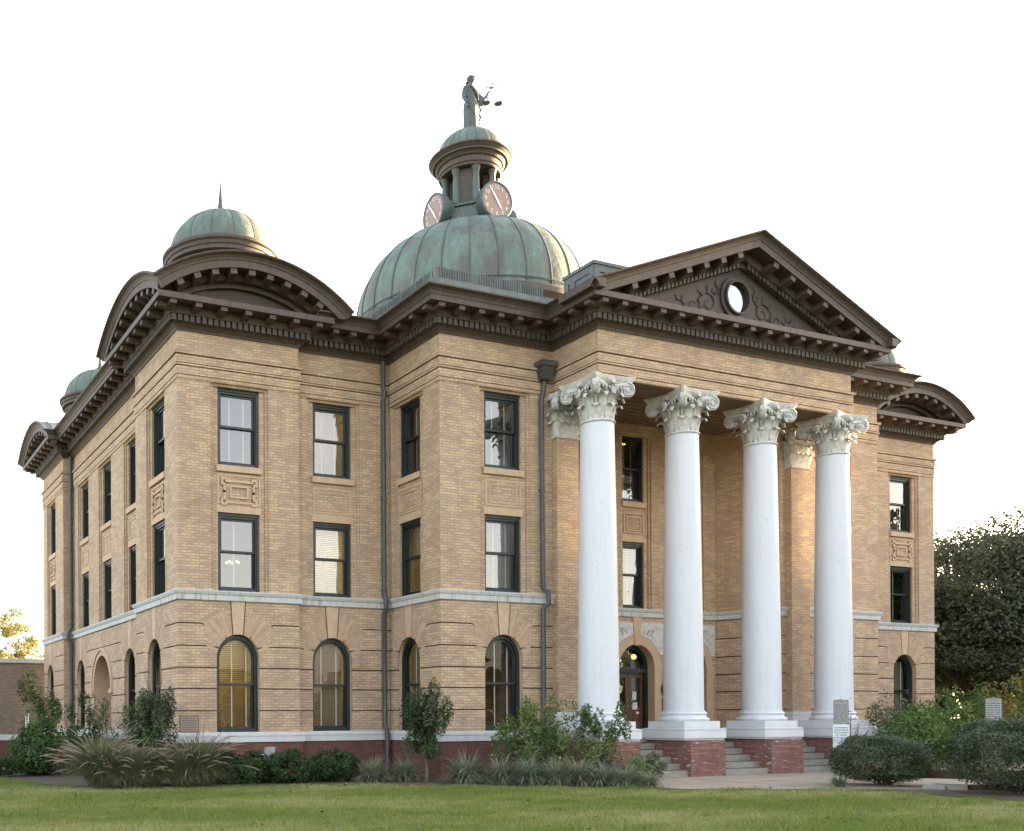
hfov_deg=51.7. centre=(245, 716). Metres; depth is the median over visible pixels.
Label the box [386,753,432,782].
strappy tuft
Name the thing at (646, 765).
flowering shrub
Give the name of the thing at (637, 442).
window
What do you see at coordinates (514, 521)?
window
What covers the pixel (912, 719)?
leafy shrub
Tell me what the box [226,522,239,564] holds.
chandelier
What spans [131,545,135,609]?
window
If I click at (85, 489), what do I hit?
window
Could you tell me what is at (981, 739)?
round shrub
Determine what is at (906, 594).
window
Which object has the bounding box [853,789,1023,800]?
planting bed
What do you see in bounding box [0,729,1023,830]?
ground
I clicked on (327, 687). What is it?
window
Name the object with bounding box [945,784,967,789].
paving block
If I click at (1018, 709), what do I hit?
leafy shrub
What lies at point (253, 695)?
window
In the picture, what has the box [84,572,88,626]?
window
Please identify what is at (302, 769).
shrub
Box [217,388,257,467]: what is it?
window
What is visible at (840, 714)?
notice sign
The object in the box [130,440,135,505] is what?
window
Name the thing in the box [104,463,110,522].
window
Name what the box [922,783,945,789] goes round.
paving block
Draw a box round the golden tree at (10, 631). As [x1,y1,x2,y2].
[0,607,43,658]
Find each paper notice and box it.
[632,692,635,699]
[632,703,636,708]
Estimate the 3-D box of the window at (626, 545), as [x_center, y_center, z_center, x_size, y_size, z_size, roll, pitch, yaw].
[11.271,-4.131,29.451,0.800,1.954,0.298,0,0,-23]
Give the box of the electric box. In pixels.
[261,747,274,781]
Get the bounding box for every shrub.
[5,716,100,775]
[16,668,62,758]
[61,689,105,741]
[88,699,130,750]
[208,750,272,784]
[256,747,320,782]
[312,747,360,781]
[490,694,584,781]
[571,700,633,772]
[610,751,668,782]
[825,733,940,785]
[830,698,874,768]
[865,689,942,767]
[869,700,985,768]
[892,684,1009,768]
[939,714,1023,793]
[961,658,1023,762]
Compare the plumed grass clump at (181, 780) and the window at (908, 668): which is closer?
the plumed grass clump at (181, 780)
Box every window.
[51,669,54,720]
[52,505,55,553]
[52,585,55,634]
[81,663,84,728]
[83,484,88,538]
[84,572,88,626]
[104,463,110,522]
[105,560,111,619]
[129,651,134,727]
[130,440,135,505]
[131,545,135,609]
[152,641,160,704]
[154,400,164,477]
[154,520,164,595]
[216,635,257,731]
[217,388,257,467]
[218,512,258,591]
[312,403,349,478]
[312,638,349,730]
[313,522,349,597]
[401,398,419,477]
[402,519,420,595]
[402,638,421,730]
[484,392,518,469]
[484,635,519,730]
[485,515,519,592]
[622,436,641,502]
[623,542,642,608]
[890,476,909,532]
[890,566,910,622]
[892,655,912,724]
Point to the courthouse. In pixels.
(485, 456)
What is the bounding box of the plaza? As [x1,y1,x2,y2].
[563,761,1023,788]
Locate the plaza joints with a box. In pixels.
[667,775,899,786]
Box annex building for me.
[0,658,43,757]
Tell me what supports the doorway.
in the courthouse
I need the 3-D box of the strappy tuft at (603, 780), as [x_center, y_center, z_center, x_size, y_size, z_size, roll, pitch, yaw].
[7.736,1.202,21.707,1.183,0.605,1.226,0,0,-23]
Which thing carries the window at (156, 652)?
in the courthouse
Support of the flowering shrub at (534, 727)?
on the planting bed at (49, 779)
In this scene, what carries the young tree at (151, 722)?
on the planting bed at (49, 779)
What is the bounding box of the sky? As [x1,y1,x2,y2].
[0,0,1023,718]
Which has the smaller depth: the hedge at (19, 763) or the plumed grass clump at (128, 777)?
the plumed grass clump at (128, 777)
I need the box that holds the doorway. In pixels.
[619,645,647,728]
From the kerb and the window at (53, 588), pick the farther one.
the window at (53, 588)
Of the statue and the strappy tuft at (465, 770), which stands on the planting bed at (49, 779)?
the strappy tuft at (465, 770)
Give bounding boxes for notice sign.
[832,699,848,777]
[985,697,1001,767]
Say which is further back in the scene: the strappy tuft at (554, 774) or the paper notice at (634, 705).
the paper notice at (634, 705)
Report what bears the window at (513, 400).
in the courthouse
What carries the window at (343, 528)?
in the courthouse
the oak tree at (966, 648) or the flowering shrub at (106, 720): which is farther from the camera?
the oak tree at (966, 648)
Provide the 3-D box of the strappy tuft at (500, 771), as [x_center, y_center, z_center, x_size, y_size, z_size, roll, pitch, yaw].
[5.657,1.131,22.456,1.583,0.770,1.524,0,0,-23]
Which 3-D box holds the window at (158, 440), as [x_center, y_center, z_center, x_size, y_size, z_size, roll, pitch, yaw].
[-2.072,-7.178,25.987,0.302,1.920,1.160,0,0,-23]
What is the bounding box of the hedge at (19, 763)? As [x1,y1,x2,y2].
[0,756,59,775]
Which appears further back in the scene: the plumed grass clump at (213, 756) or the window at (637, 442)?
the window at (637, 442)
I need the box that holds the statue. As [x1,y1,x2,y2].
[462,75,502,127]
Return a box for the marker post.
[25,710,28,751]
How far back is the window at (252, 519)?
25.12 m
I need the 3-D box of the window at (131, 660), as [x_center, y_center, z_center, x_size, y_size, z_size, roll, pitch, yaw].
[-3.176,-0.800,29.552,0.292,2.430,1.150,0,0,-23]
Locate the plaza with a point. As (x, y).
(807, 780)
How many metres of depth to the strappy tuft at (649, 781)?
20.97 m
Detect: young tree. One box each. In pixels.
[121,668,179,758]
[399,676,454,781]
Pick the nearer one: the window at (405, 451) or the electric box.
the electric box
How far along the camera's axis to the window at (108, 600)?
32.56 m
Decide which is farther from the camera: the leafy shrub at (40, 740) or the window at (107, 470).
the window at (107, 470)
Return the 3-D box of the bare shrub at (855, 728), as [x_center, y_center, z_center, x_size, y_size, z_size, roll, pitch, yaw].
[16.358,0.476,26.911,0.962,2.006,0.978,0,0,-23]
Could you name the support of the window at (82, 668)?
in the courthouse
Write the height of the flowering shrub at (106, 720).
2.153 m
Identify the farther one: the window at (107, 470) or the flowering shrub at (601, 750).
the window at (107, 470)
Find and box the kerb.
[935,783,1023,790]
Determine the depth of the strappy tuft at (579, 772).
21.72 m
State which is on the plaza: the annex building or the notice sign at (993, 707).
the notice sign at (993, 707)
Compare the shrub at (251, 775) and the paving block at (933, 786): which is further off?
the shrub at (251, 775)
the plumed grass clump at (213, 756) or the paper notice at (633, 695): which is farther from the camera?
the paper notice at (633, 695)
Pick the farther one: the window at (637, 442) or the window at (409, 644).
the window at (637, 442)
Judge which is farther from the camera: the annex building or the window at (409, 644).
the annex building
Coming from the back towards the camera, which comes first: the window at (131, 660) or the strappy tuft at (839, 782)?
the window at (131, 660)
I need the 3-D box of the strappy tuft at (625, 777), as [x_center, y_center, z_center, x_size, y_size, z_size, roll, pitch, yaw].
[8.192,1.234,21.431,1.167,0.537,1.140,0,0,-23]
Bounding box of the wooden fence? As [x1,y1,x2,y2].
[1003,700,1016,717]
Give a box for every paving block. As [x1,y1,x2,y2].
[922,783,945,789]
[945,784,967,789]
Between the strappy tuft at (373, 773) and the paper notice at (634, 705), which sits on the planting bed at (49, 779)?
the strappy tuft at (373, 773)
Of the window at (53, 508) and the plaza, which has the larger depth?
the window at (53, 508)
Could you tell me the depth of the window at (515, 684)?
25.52 m
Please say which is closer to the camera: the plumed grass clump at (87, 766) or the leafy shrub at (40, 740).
the plumed grass clump at (87, 766)
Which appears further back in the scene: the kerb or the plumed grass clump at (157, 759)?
the plumed grass clump at (157, 759)
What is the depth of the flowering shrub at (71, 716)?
29.21 m
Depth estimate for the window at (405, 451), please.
26.36 m
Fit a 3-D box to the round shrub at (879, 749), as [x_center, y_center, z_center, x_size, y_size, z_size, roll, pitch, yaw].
[13.644,0.916,21.491,2.100,1.141,2.045,0,0,17]
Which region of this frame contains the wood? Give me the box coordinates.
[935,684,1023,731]
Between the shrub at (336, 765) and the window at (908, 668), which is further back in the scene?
the window at (908, 668)
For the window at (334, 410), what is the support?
in the courthouse
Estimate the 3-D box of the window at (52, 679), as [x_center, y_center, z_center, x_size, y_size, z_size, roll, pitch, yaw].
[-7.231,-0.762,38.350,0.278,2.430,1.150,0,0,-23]
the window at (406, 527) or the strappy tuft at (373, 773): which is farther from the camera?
the window at (406, 527)
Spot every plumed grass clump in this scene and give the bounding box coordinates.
[39,723,153,787]
[90,738,175,788]
[112,739,194,785]
[148,744,215,786]
[150,722,259,785]
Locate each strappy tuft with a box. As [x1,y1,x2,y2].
[344,752,399,782]
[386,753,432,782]
[435,747,492,784]
[471,751,526,784]
[495,753,564,785]
[531,755,578,785]
[553,752,609,786]
[584,759,620,786]
[606,763,646,786]
[626,770,667,787]
[827,772,851,786]
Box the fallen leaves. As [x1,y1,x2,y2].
[0,765,978,830]
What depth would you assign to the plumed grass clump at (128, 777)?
21.62 m
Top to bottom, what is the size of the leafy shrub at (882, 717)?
2.254 m
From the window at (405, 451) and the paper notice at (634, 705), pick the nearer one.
the window at (405, 451)
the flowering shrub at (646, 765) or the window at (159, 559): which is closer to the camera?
the flowering shrub at (646, 765)
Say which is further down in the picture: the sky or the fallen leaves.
the fallen leaves
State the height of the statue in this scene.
2.234 m
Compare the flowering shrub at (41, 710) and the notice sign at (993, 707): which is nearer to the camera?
the notice sign at (993, 707)
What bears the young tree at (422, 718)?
on the planting bed at (49, 779)
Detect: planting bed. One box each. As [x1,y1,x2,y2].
[0,759,675,789]
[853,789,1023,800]
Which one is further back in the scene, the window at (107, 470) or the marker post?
the window at (107, 470)
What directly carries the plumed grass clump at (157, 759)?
on the planting bed at (49, 779)
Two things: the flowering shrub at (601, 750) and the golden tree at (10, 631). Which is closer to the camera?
the flowering shrub at (601, 750)
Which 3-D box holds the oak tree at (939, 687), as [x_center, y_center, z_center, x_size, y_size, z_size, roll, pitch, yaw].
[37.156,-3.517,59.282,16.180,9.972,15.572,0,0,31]
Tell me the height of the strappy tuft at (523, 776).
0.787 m
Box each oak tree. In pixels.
[934,505,1023,718]
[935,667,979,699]
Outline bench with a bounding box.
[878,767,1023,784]
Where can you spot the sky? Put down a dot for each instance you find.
(881, 142)
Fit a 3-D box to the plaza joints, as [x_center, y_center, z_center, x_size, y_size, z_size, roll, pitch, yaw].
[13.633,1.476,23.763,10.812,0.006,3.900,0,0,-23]
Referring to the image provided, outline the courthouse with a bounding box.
[17,126,975,778]
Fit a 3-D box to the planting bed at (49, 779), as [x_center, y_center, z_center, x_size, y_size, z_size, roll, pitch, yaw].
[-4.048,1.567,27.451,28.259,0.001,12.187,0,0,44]

